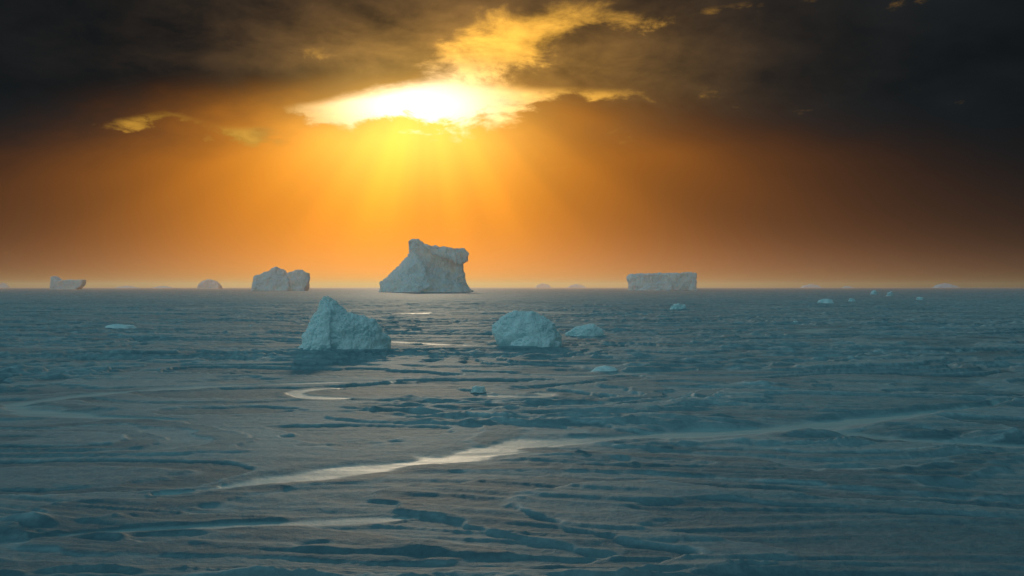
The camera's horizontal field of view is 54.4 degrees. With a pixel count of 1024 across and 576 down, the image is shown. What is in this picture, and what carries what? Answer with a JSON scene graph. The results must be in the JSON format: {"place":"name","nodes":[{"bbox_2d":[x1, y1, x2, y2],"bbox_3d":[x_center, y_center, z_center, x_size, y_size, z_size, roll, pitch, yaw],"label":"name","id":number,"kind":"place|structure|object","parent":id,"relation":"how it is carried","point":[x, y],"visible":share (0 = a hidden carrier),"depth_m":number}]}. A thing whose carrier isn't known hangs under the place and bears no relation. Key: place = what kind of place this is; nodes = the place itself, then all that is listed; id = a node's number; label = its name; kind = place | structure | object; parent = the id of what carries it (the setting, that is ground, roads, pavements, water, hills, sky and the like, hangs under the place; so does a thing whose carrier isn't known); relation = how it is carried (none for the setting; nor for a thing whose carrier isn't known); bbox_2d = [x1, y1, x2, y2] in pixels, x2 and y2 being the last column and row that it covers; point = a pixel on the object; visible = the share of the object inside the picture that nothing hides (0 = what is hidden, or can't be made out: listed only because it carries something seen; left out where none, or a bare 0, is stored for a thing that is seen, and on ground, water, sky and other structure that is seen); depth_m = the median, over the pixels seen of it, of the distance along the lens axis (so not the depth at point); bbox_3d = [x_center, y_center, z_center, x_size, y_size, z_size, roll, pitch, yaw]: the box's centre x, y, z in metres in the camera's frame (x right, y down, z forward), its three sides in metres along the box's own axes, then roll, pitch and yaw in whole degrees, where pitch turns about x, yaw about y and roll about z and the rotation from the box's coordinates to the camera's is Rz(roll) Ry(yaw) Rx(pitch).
{"place":"outdoors","nodes":[
{"label":"outdoors","id":0,"kind":"place"},
{"bbox_2d":[0,287,1023,575],"bbox_3d":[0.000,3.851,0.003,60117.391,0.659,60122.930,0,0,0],"label":"sea","id":1,"kind":"structure","parent":0,"point":[706,431],"depth_m":26.66},
{"bbox_2d":[0,283,10,287],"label":"iceberg","id":2,"kind":"object","parent":1,"relation":"on","point":[3,285],"visible":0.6,"depth_m":4513.44},
{"bbox_2d":[50,276,85,288],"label":"iceberg","id":3,"kind":"object","parent":1,"relation":"on","point":[56,282],"visible":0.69,"depth_m":1767.00},
{"bbox_2d":[105,324,135,328],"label":"ice chunk","id":4,"kind":"object","parent":1,"relation":"on","point":[120,326],"visible":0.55,"depth_m":95.26},
{"bbox_2d":[115,286,138,287],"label":"iceberg","id":5,"kind":"object","parent":1,"relation":"on","point":[126,287],"visible":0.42,"depth_m":4128.09},
{"bbox_2d":[153,286,172,287],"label":"iceberg","id":6,"kind":"object","parent":1,"relation":"on","point":[162,287],"visible":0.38,"depth_m":3963.61},
{"bbox_2d":[197,279,221,288],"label":"iceberg","id":7,"kind":"object","parent":1,"relation":"on","point":[209,284],"visible":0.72,"depth_m":2475.82},
{"bbox_2d":[251,266,309,290],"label":"iceberg","id":8,"kind":"object","parent":1,"relation":"on","point":[275,278],"visible":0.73,"depth_m":1096.64},
{"bbox_2d":[298,296,390,349],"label":"iceberg","id":9,"kind":"object","parent":1,"relation":"on","point":[333,324],"visible":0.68,"depth_m":62.10},
{"bbox_2d":[379,239,472,291],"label":"iceberg","id":10,"kind":"object","parent":1,"relation":"on","point":[422,267],"visible":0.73,"depth_m":819.16},
{"bbox_2d":[470,386,485,392],"bbox_3d":[-1.298,3.867,37.985,0.627,0.290,0.421,0,0,0],"label":"ice chunk","id":11,"kind":"object","parent":1,"relation":"on","point":[477,389],"visible":1,"depth_m":37.88},
{"bbox_2d":[492,310,561,346],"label":"iceberg","id":12,"kind":"object","parent":1,"relation":"on","point":[521,328],"visible":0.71,"depth_m":67.26},
{"bbox_2d":[535,283,551,287],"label":"iceberg","id":13,"kind":"object","parent":1,"relation":"on","point":[542,285],"visible":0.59,"depth_m":4955.72},
{"bbox_2d":[568,284,586,287],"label":"iceberg","id":14,"kind":"object","parent":1,"relation":"on","point":[576,286],"visible":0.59,"depth_m":4716.90},
{"bbox_2d":[565,323,604,335],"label":"ice block","id":15,"kind":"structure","parent":1,"relation":"on","point":[589,329],"depth_m":81.12},
{"bbox_2d":[591,365,616,371],"bbox_3d":[4.421,3.861,47.375,1.448,0.356,0.874,0,0,0],"label":"ice chunk","id":16,"kind":"object","parent":1,"relation":"on","point":[604,368],"visible":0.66,"depth_m":47.18},
{"bbox_2d":[626,272,696,289],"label":"iceberg","id":17,"kind":"object","parent":1,"relation":"on","point":[664,281],"visible":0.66,"depth_m":1220.36},
{"bbox_2d":[670,303,685,308],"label":"ice chunk","id":18,"kind":"object","parent":1,"relation":"on","point":[678,306],"visible":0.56,"depth_m":177.21},
{"bbox_2d":[801,284,821,287],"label":"iceberg","id":19,"kind":"object","parent":1,"relation":"on","point":[810,286],"visible":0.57,"depth_m":5503.12},
{"bbox_2d":[817,299,833,302],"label":"ice chunk","id":20,"kind":"object","parent":1,"relation":"on","point":[826,301],"visible":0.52,"depth_m":248.07},
{"bbox_2d":[932,283,958,287],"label":"iceberg","id":21,"kind":"object","parent":1,"relation":"on","point":[944,285],"visible":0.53,"depth_m":5210.49},
{"bbox_2d":[0,0,1023,286],"label":"sky","id":22,"kind":"structure","parent":0,"point":[144,143]}
]}

